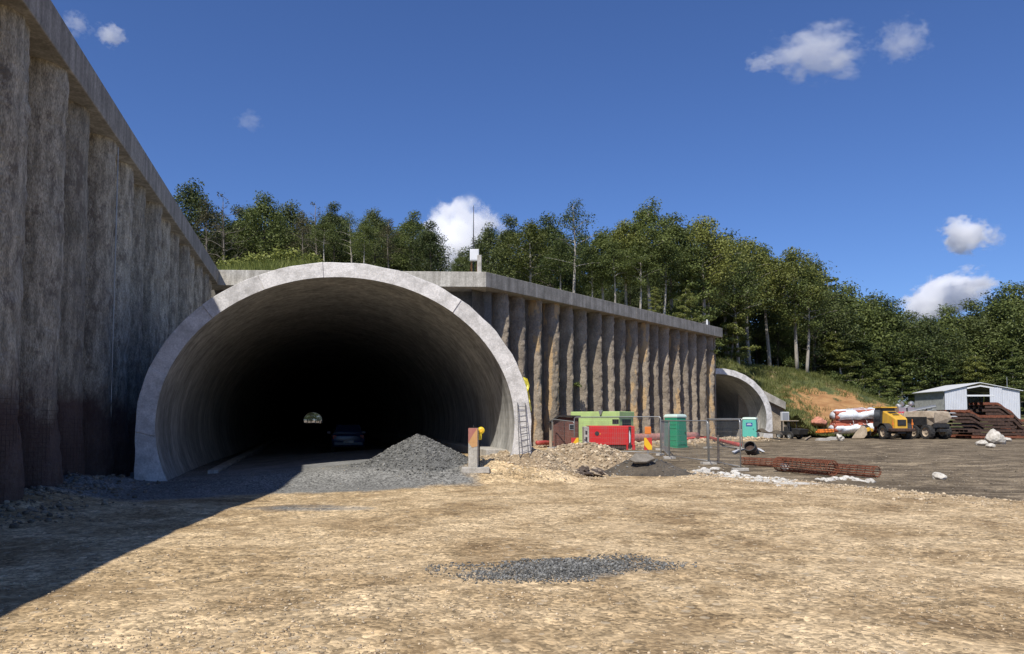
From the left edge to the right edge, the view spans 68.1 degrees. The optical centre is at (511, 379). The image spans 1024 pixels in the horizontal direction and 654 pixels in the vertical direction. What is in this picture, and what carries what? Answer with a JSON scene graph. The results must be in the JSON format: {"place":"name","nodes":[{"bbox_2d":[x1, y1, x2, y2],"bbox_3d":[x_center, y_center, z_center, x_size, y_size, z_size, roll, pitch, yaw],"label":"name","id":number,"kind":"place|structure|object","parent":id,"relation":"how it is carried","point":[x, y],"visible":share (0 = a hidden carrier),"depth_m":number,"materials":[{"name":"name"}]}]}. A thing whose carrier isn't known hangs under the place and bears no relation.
{"place":"outdoors","nodes":[
{"label":"outdoors","id":0,"kind":"place"},
{"bbox_2d":[218,423,385,473],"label":"road","id":1,"kind":"structure","parent":0,"point":[306,445],"depth_m":30.64,"materials":[{"name":"concrete"}]},
{"bbox_2d":[327,424,365,451],"bbox_3d":[-9.034,3.127,41.358,2.100,1.490,4.236,1,-3,-15],"label":"hatchback car","id":2,"kind":"object","parent":1,"relation":"on","point":[346,435],"visible":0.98,"depth_m":39.51,"materials":[{"name":"blue paint"}]},
{"bbox_2d":[0,420,1023,653],"bbox_3d":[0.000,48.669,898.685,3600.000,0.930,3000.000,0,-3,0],"label":"ground","id":3,"kind":"structure","parent":0,"point":[693,515],"depth_m":9.69,"materials":[{"name":"soil"}]},
{"bbox_2d":[0,471,176,528],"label":"wall foot stones","id":4,"kind":"object","parent":3,"relation":"on","point":[39,490],"depth_m":15.46,"materials":[{"name":"stone"}]},
{"bbox_2d":[0,0,218,503],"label":"retaining wall","id":5,"kind":"structure","parent":3,"relation":"on","point":[109,270],"depth_m":18.85,"materials":[{"name":"concrete"}]},
{"bbox_2d":[134,262,531,480],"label":"road tunnel","id":6,"kind":"structure","parent":3,"relation":"on","point":[391,357],"depth_m":27.76,"materials":[{"name":"concrete"}]},
{"bbox_2d":[211,270,490,324],"bbox_3d":[-10.504,-0.991,46.057,18.502,10.900,2.600,0,-3,-2],"label":"headwall","id":7,"kind":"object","parent":3,"relation":"on","point":[461,285],"visible":0.05,"depth_m":45.29,"materials":[{"name":"concrete"}]},
{"bbox_2d":[349,434,484,477],"bbox_3d":[-2.835,2.176,22.367,4.100,1.170,3.753,0,-3,0],"label":"gravel heap","id":8,"kind":"object","parent":3,"relation":"on","point":[420,452],"visible":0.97,"depth_m":21.46,"materials":[{"name":"gravel"}]},
{"bbox_2d":[461,425,489,472],"bbox_3d":[-1.021,1.930,21.173,0.780,1.330,0.460,0,-3,-3],"label":"concrete post","id":9,"kind":"object","parent":3,"relation":"on","point":[473,450],"visible":0.98,"depth_m":21.01,"materials":[{"name":"grey concrete"}]},
{"bbox_2d":[0,464,1023,653],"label":"stones","id":10,"kind":"object","parent":3,"relation":"on","point":[145,645],"visible":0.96,"depth_m":7.30,"materials":[{"name":"stone"}]},
{"bbox_2d":[467,447,606,481],"bbox_3d":[0.556,2.524,22.794,4.633,1.039,3.862,0,-3,0],"label":"rubble heap","id":11,"kind":"object","parent":3,"relation":"on","point":[536,458],"visible":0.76,"depth_m":21.97,"materials":[{"name":"gravel"}]},
{"bbox_2d":[424,553,697,583],"bbox_3d":[0.629,2.194,8.828,3.282,0.069,1.557,1,-3,-15],"label":"gravel patch","id":12,"kind":"object","parent":3,"relation":"on","point":[556,564],"visible":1,"depth_m":8.83,"materials":[{"name":"gravel"}]},
{"bbox_2d":[548,415,580,446],"bbox_3d":[3.239,3.203,46.503,1.920,2.070,1.800,0,-3,7],"label":"wooden hut","id":13,"kind":"object","parent":3,"relation":"on","point":[563,432],"visible":0.57,"depth_m":45.82,"materials":[{"name":"wood"}]},
{"bbox_2d":[465,442,693,475],"bbox_3d":[2.500,2.743,26.046,8.170,1.226,4.672,0,-3,0],"label":"stone heap","id":14,"kind":"object","parent":3,"relation":"on","point":[590,455],"visible":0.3,"depth_m":25.30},
{"bbox_2d":[472,272,722,445],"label":"retaining wall","id":15,"kind":"structure","parent":3,"relation":"on","point":[605,354],"depth_m":56.26,"materials":[{"name":"concrete"}]},
{"bbox_2d":[571,410,633,446],"bbox_3d":[5.887,3.164,49.573,4.112,2.370,2.229,-3,-4,42],"label":"compressor container","id":16,"kind":"object","parent":3,"relation":"on","point":[604,420],"visible":0.32,"depth_m":48.49,"materials":[{"name":"green metal"}]},
{"bbox_2d":[582,426,634,449],"bbox_3d":[5.682,3.397,44.605,2.963,1.405,1.153,0,-3,-2],"label":"generator","id":17,"kind":"object","parent":3,"relation":"on","point":[602,435],"visible":0.85,"depth_m":44.09,"materials":[{"name":"red metal"}]},
{"bbox_2d":[574,416,663,455],"bbox_3d":[5.725,3.056,41.697,5.491,2.099,0.600,-2,-4,37],"label":"fence panel","id":18,"kind":"object","parent":3,"relation":"on","point":[659,454],"visible":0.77,"depth_m":41.05,"materials":[{"name":"metal"}]},
{"bbox_2d":[605,458,711,476],"bbox_3d":[4.210,2.780,24.268,4.256,0.709,2.501,0,-3,0],"label":"soil heap","id":19,"kind":"object","parent":3,"relation":"on","point":[657,467],"visible":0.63,"depth_m":23.80,"materials":[{"name":"grey stone"}]},
{"bbox_2d":[537,436,789,449],"bbox_3d":[14.674,4.886,59.439,7.180,0.543,35.117,-2,-4,38],"label":"pipe","id":20,"kind":"object","parent":3,"relation":"on","point":[694,440],"depth_m":60.59,"materials":[{"name":"red plastic"}]},
{"bbox_2d":[664,414,687,447],"bbox_3d":[11.092,3.471,51.389,1.210,2.305,1.210,3,-4,-41],"label":"portable toilet","id":21,"kind":"object","parent":3,"relation":"on","point":[676,427],"visible":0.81,"depth_m":50.90,"materials":[{"name":"green plastic"}]},
{"bbox_2d":[663,420,707,463],"bbox_3d":[8.029,2.797,34.701,0.600,1.906,4.585,1,-3,-10],"label":"fence panel","id":22,"kind":"object","parent":3,"relation":"on","point":[674,457],"visible":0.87,"depth_m":34.26,"materials":[{"name":"metal"}]},
{"bbox_2d":[702,419,748,470],"bbox_3d":[8.452,2.537,30.259,0.650,1.944,4.426,0,-3,0],"label":"fence panel","id":23,"kind":"object","parent":3,"relation":"on","point":[729,433],"visible":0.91,"depth_m":29.86,"materials":[{"name":"metal"}]},
{"bbox_2d":[716,368,772,437],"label":"road tunnel","id":24,"kind":"structure","parent":3,"relation":"on","point":[731,385],"depth_m":79.26,"materials":[{"name":"concrete"}]},
{"bbox_2d":[692,467,798,487],"bbox_3d":[7.391,3.159,25.011,3.015,0.357,10.736,0,-3,0],"label":"lime spill","id":25,"kind":"object","parent":3,"relation":"on","point":[734,472],"visible":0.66,"depth_m":23.99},
{"bbox_2d":[742,417,757,436],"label":"portable toilet","id":26,"kind":"object","parent":3,"relation":"on","point":[750,426],"visible":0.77,"depth_m":75.24,"materials":[{"name":"teal plastic"}]},
{"bbox_2d":[738,390,785,437],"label":"wing wall","id":27,"kind":"structure","parent":3,"relation":"on","point":[778,405],"depth_m":79.79,"materials":[{"name":"concrete"}]},
{"bbox_2d":[776,420,808,438],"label":"site dumper","id":28,"kind":"object","parent":3,"relation":"on","point":[791,432],"visible":0.94,"depth_m":73.57,"materials":[{"name":"metal"}]},
{"bbox_2d":[773,457,838,475],"bbox_3d":[10.336,3.034,26.746,0.529,0.525,2.707,1,-3,-22],"label":"reinforcement cage","id":29,"kind":"object","parent":3,"relation":"on","point":[814,469],"visible":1,"depth_m":26.55,"materials":[{"name":"metal"}]},
{"bbox_2d":[716,356,904,436],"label":"grass","id":30,"kind":"structure","parent":3,"relation":"on","point":[790,371],"depth_m":91.68,"materials":[{"name":"plant"}]},
{"bbox_2d":[636,470,1023,518],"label":"edge stones","id":31,"kind":"object","parent":3,"relation":"on","point":[878,489],"visible":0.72,"depth_m":18.70,"materials":[{"name":"stone"}]},
{"bbox_2d":[663,438,1023,495],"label":"yard stones","id":32,"kind":"object","parent":3,"relation":"on","point":[905,470],"visible":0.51,"depth_m":29.89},
{"bbox_2d":[828,423,876,433],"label":"pipe bundle","id":33,"kind":"object","parent":3,"relation":"on","point":[845,428],"visible":0.59,"depth_m":76.64,"materials":[{"name":"white plastic"}]},
{"bbox_2d":[830,419,872,424],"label":"pipe bundle","id":34,"kind":"object","parent":33,"relation":"on","point":[865,421],"visible":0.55,"depth_m":76.86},
{"bbox_2d":[829,407,874,419],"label":"pipe bundle","id":35,"kind":"object","parent":34,"relation":"on","point":[852,414],"visible":0.69,"depth_m":76.70,"materials":[{"name":"white plastic"}]},
{"bbox_2d":[828,463,881,476],"bbox_3d":[11.583,3.056,25.631,0.369,0.370,1.834,2,-3,-28],"label":"reinforcement cage","id":36,"kind":"object","parent":3,"relation":"on","point":[848,472],"visible":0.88,"depth_m":25.53,"materials":[{"name":"metal"}]},
{"bbox_2d":[852,407,915,439],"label":"wheel loader","id":37,"kind":"object","parent":3,"relation":"on","point":[888,422],"visible":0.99,"depth_m":73.40,"materials":[{"name":"metal"}]},
{"bbox_2d":[890,408,951,438],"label":"dump truck","id":38,"kind":"object","parent":3,"relation":"on","point":[929,424],"visible":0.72,"depth_m":73.49,"materials":[{"name":"metal"}]},
{"bbox_2d":[937,410,1016,438],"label":"steel stack","id":39,"kind":"object","parent":3,"relation":"on","point":[968,419],"visible":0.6,"depth_m":76.87,"materials":[{"name":"metal"}]},
{"bbox_2d":[955,430,1023,437],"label":"steel stack","id":40,"kind":"object","parent":3,"relation":"on","point":[978,435],"visible":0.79,"depth_m":74.02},
{"bbox_2d":[966,402,1023,435],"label":"steel stack","id":41,"kind":"object","parent":3,"relation":"on","point":[992,408],"visible":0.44,"depth_m":80.01,"materials":[{"name":"metal"}]},
{"bbox_2d":[51,0,1023,419],"label":"sky","id":42,"kind":"structure","parent":0,"point":[883,140],"materials":[{"name":"blue"}]},
{"bbox_2d":[212,289,1023,435],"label":"hill","id":43,"kind":"structure","parent":0,"point":[832,400],"depth_m":90.47,"materials":[{"name":"soil"}]},
{"bbox_2d":[173,177,248,263],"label":"tree","id":44,"kind":"object","parent":43,"relation":"on","point":[190,197],"visible":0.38,"depth_m":88.47,"materials":[{"name":"plant"}]},
{"bbox_2d":[190,199,232,266],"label":"tree","id":45,"kind":"object","parent":43,"relation":"on","point":[203,215],"visible":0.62,"depth_m":84.66,"materials":[{"name":"green plant"}]},
{"bbox_2d":[199,192,249,263],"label":"tree","id":46,"kind":"object","parent":43,"relation":"on","point":[223,236],"visible":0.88,"depth_m":80.75,"materials":[{"name":"green plant"}]},
{"bbox_2d":[210,204,275,264],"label":"tree","id":47,"kind":"object","parent":43,"relation":"on","point":[232,223],"visible":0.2,"depth_m":92.10,"materials":[{"name":"plant"}]},
{"bbox_2d":[222,190,305,260],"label":"tree","id":48,"kind":"object","parent":43,"relation":"on","point":[259,213],"visible":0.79,"depth_m":89.63,"materials":[{"name":"plant"}]},
{"bbox_2d":[217,254,333,269],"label":"weeds","id":49,"kind":"object","parent":43,"relation":"on","point":[266,265],"visible":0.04,"depth_m":59.60,"materials":[{"name":"plant"}]},
{"bbox_2d":[249,199,331,261],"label":"tree","id":50,"kind":"object","parent":43,"relation":"on","point":[291,219],"visible":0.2,"depth_m":96.59,"materials":[{"name":"plant"}]},
{"bbox_2d":[282,210,320,258],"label":"tree","id":51,"kind":"object","parent":43,"relation":"on","point":[302,231],"visible":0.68,"depth_m":88.72,"materials":[{"name":"green plant"}]},
{"bbox_2d":[307,215,341,261],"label":"tree","id":52,"kind":"object","parent":43,"relation":"on","point":[325,226],"visible":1,"depth_m":84.86,"materials":[{"name":"plant"}]},
{"bbox_2d":[300,201,363,262],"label":"tree","id":53,"kind":"object","parent":43,"relation":"on","point":[335,218],"visible":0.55,"depth_m":92.63,"materials":[{"name":"plant"}]},
{"bbox_2d":[329,210,365,262],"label":"tree","id":54,"kind":"object","parent":43,"relation":"on","point":[348,225],"visible":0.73,"depth_m":86.87,"materials":[{"name":"plant"}]},
{"bbox_2d":[348,216,385,263],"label":"tree","id":55,"kind":"object","parent":43,"relation":"on","point":[363,233],"visible":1,"depth_m":82.80,"materials":[{"name":"plant"}]},
{"bbox_2d":[347,207,411,268],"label":"tree","id":56,"kind":"object","parent":43,"relation":"on","point":[374,219],"visible":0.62,"depth_m":92.68,"materials":[{"name":"plant"}]},
{"bbox_2d":[373,218,401,268],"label":"tree","id":57,"kind":"object","parent":43,"relation":"on","point":[388,241],"visible":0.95,"depth_m":84.91,"materials":[{"name":"green plant"}]},
{"bbox_2d":[383,209,443,270],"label":"tree","id":58,"kind":"object","parent":43,"relation":"on","point":[414,226],"visible":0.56,"depth_m":94.49,"materials":[{"name":"plant"}]},
{"bbox_2d":[403,219,455,271],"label":"tree","id":59,"kind":"object","parent":43,"relation":"on","point":[428,239],"visible":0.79,"depth_m":90.31,"materials":[{"name":"plant"}]},
{"bbox_2d":[458,222,523,280],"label":"tree","id":60,"kind":"object","parent":43,"relation":"on","point":[487,235],"visible":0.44,"depth_m":81.48,"materials":[{"name":"plant"}]},
{"bbox_2d":[482,213,543,281],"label":"tree","id":61,"kind":"object","parent":43,"relation":"on","point":[511,222],"visible":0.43,"depth_m":79.88,"materials":[{"name":"plant"}]},
{"bbox_2d":[496,218,564,284],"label":"tree","id":62,"kind":"object","parent":43,"relation":"on","point":[535,234],"visible":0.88,"depth_m":76.34,"materials":[{"name":"green plant"}]},
{"bbox_2d":[513,211,593,291],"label":"tree","id":63,"kind":"object","parent":43,"relation":"on","point":[550,228],"visible":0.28,"depth_m":85.87,"materials":[{"name":"plant"}]},
{"bbox_2d":[534,240,580,289],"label":"tree","id":64,"kind":"object","parent":43,"relation":"on","point":[558,251],"visible":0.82,"depth_m":72.25,"materials":[{"name":"plant"}]},
{"bbox_2d":[536,198,610,292],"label":"tree","id":65,"kind":"object","parent":43,"relation":"on","point":[567,218],"visible":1,"depth_m":70.42,"materials":[{"name":"plant"}]},
{"bbox_2d":[565,247,611,296],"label":"tree","id":66,"kind":"object","parent":43,"relation":"on","point":[592,278],"visible":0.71,"depth_m":73.14,"materials":[{"name":"plant"}]},
{"bbox_2d":[576,226,628,299],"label":"tree","id":67,"kind":"object","parent":43,"relation":"on","point":[599,244],"visible":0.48,"depth_m":73.93,"materials":[{"name":"plant"}]},
{"bbox_2d":[593,239,635,302],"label":"tree","id":68,"kind":"object","parent":43,"relation":"on","point":[612,252],"visible":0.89,"depth_m":72.15,"materials":[{"name":"plant"}]},
{"bbox_2d":[606,219,660,305],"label":"tree","id":69,"kind":"object","parent":43,"relation":"on","point":[620,234],"visible":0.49,"depth_m":75.75,"materials":[{"name":"green plant"}]},
{"bbox_2d":[616,274,651,309],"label":"tree","id":70,"kind":"object","parent":43,"relation":"on","point":[633,293],"visible":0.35,"depth_m":90.02,"materials":[{"name":"plant"}]},
{"bbox_2d":[617,236,671,308],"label":"tree","id":71,"kind":"object","parent":43,"relation":"on","point":[644,254],"visible":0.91,"depth_m":73.22,"materials":[{"name":"plant"}]},
{"bbox_2d":[614,196,683,310],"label":"tree","id":72,"kind":"object","parent":43,"relation":"on","point":[644,219],"visible":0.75,"depth_m":74.98,"materials":[{"name":"plant"}]},
{"bbox_2d":[639,236,692,314],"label":"tree","id":73,"kind":"object","parent":43,"relation":"on","point":[669,256],"visible":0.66,"depth_m":74.91,"materials":[{"name":"plant"}]},
{"bbox_2d":[650,211,713,316],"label":"tree","id":74,"kind":"object","parent":43,"relation":"on","point":[680,230],"visible":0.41,"depth_m":78.25,"materials":[{"name":"plant"}]},
{"bbox_2d":[673,288,698,320],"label":"tree","id":75,"kind":"object","parent":43,"relation":"on","point":[686,308],"visible":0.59,"depth_m":70.20,"materials":[{"name":"green plant"}]},
{"bbox_2d":[662,247,726,364],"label":"tree","id":76,"kind":"object","parent":43,"relation":"on","point":[694,282],"visible":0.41,"depth_m":76.12,"materials":[{"name":"plant"}]},
{"bbox_2d":[659,214,760,323],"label":"tree","id":77,"kind":"object","parent":43,"relation":"on","point":[705,235],"visible":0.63,"depth_m":79.66,"materials":[{"name":"green plant"}]},
{"bbox_2d":[674,243,748,324],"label":"tree","id":78,"kind":"object","parent":43,"relation":"on","point":[727,287],"visible":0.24,"depth_m":82.40,"materials":[{"name":"plant"}]},
{"bbox_2d":[684,228,768,359],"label":"tree","id":79,"kind":"object","parent":43,"relation":"on","point":[751,270],"visible":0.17,"depth_m":91.18,"materials":[{"name":"plant"}]},
{"bbox_2d":[710,312,751,358],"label":"tree","id":80,"kind":"object","parent":43,"relation":"on","point":[717,324],"visible":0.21,"depth_m":93.34,"materials":[{"name":"plant"}]},
{"bbox_2d":[715,293,760,370],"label":"tree","id":81,"kind":"object","parent":43,"relation":"on","point":[732,340],"visible":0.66,"depth_m":89.76,"materials":[{"name":"green plant"}]},
{"bbox_2d":[711,257,775,363],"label":"tree","id":82,"kind":"object","parent":43,"relation":"on","point":[750,290],"visible":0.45,"depth_m":89.88,"materials":[{"name":"plant"}]},
{"bbox_2d":[731,236,793,364],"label":"tree","id":83,"kind":"object","parent":43,"relation":"on","point":[752,249],"visible":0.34,"depth_m":97.44,"materials":[{"name":"green plant"}]},
{"bbox_2d":[741,301,788,363],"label":"tree","id":84,"kind":"object","parent":43,"relation":"on","point":[754,322],"visible":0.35,"depth_m":109.33,"materials":[{"name":"plant"}]},
{"bbox_2d":[738,242,796,365],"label":"tree","id":85,"kind":"object","parent":43,"relation":"on","point":[765,249],"visible":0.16,"depth_m":102.13,"materials":[{"name":"plant"}]},
{"bbox_2d":[752,297,806,366],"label":"tree","id":86,"kind":"object","parent":43,"relation":"on","point":[774,317],"visible":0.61,"depth_m":107.79,"materials":[{"name":"plant"}]},
{"bbox_2d":[755,246,840,369],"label":"tree","id":87,"kind":"object","parent":43,"relation":"on","point":[792,257],"visible":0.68,"depth_m":97.54,"materials":[{"name":"green plant"}]},
{"bbox_2d":[777,267,847,371],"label":"tree","id":88,"kind":"object","parent":43,"relation":"on","point":[800,285],"visible":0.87,"depth_m":96.18,"materials":[{"name":"plant"}]},
{"bbox_2d":[757,256,869,374],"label":"tree","id":89,"kind":"object","parent":43,"relation":"on","point":[814,355],"visible":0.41,"depth_m":107.61,"materials":[{"name":"plant"}]},
{"bbox_2d":[789,276,882,383],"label":"tree","id":90,"kind":"object","parent":43,"relation":"on","point":[853,300],"visible":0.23,"depth_m":111.02,"materials":[{"name":"plant"}]},
{"bbox_2d":[816,331,873,385],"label":"tree","id":91,"kind":"object","parent":43,"relation":"on","point":[837,354],"visible":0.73,"depth_m":105.61,"materials":[{"name":"green plant"}]},
{"bbox_2d":[816,281,907,383],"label":"tree","id":92,"kind":"object","parent":43,"relation":"on","point":[862,304],"visible":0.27,"depth_m":113.06,"materials":[{"name":"plant"}]},
{"bbox_2d":[838,328,895,396],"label":"tree","id":93,"kind":"object","parent":43,"relation":"on","point":[863,347],"visible":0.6,"depth_m":107.61,"materials":[{"name":"plant"}]},
{"bbox_2d":[863,357,899,401],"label":"tree","id":94,"kind":"object","parent":43,"relation":"on","point":[879,372],"visible":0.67,"depth_m":106.70,"materials":[{"name":"plant"}]},
{"bbox_2d":[839,296,949,393],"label":"tree","id":95,"kind":"object","parent":43,"relation":"on","point":[888,311],"visible":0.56,"depth_m":112.72,"materials":[{"name":"plant"}]},
{"bbox_2d":[846,289,945,396],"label":"tree","id":96,"kind":"object","parent":43,"relation":"on","point":[871,301],"visible":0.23,"depth_m":115.47,"materials":[{"name":"plant"}]},
{"bbox_2d":[880,348,928,405],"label":"tree","id":97,"kind":"object","parent":43,"relation":"on","point":[905,389],"visible":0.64,"depth_m":111.71,"materials":[{"name":"plant"}]},
{"bbox_2d":[884,310,961,406],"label":"tree","id":98,"kind":"object","parent":43,"relation":"on","point":[909,315],"visible":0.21,"depth_m":119.40,"materials":[{"name":"plant"}]},
{"bbox_2d":[893,313,980,400],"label":"tree","id":99,"kind":"object","parent":43,"relation":"on","point":[934,332],"visible":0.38,"depth_m":116.76,"materials":[{"name":"plant"}]},
{"bbox_2d":[917,348,960,389],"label":"tree","id":100,"kind":"object","parent":43,"relation":"on","point":[944,363],"visible":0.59,"depth_m":113.72,"materials":[{"name":"plant"}]},
{"bbox_2d":[919,303,1000,387],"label":"tree","id":101,"kind":"object","parent":43,"relation":"on","point":[947,317],"visible":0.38,"depth_m":119.59,"materials":[{"name":"plant"}]},
{"bbox_2d":[912,382,1022,418],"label":"storage shed","id":102,"kind":"structure","parent":43,"relation":"on","point":[955,397],"depth_m":94.96,"materials":[{"name":"metal"}]},
{"bbox_2d":[956,355,994,394],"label":"tree","id":103,"kind":"object","parent":43,"relation":"on","point":[973,373],"visible":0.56,"depth_m":114.27,"materials":[{"name":"green plant"}]},
{"bbox_2d":[934,298,1023,393],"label":"tree","id":104,"kind":"object","parent":43,"relation":"on","point":[971,320],"visible":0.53,"depth_m":118.82,"materials":[{"name":"plant"}]},
{"bbox_2d":[954,280,1023,414],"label":"tree","id":105,"kind":"object","parent":43,"relation":"on","point":[1005,302],"visible":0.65,"depth_m":118.76,"materials":[{"name":"plant"}]},
{"bbox_2d":[956,288,1023,381],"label":"tree","id":106,"kind":"object","parent":43,"relation":"on","point":[990,299],"visible":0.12,"depth_m":123.37,"materials":[{"name":"plant"}]},
{"bbox_2d":[977,281,1023,401],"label":"tree","id":107,"kind":"object","parent":43,"relation":"on","point":[1006,357],"visible":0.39,"depth_m":118.19,"materials":[{"name":"plant"}]},
{"bbox_2d":[988,348,1023,411],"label":"tree","id":108,"kind":"object","parent":43,"relation":"on","point":[1011,367],"visible":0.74,"depth_m":111.76,"materials":[{"name":"plant"}]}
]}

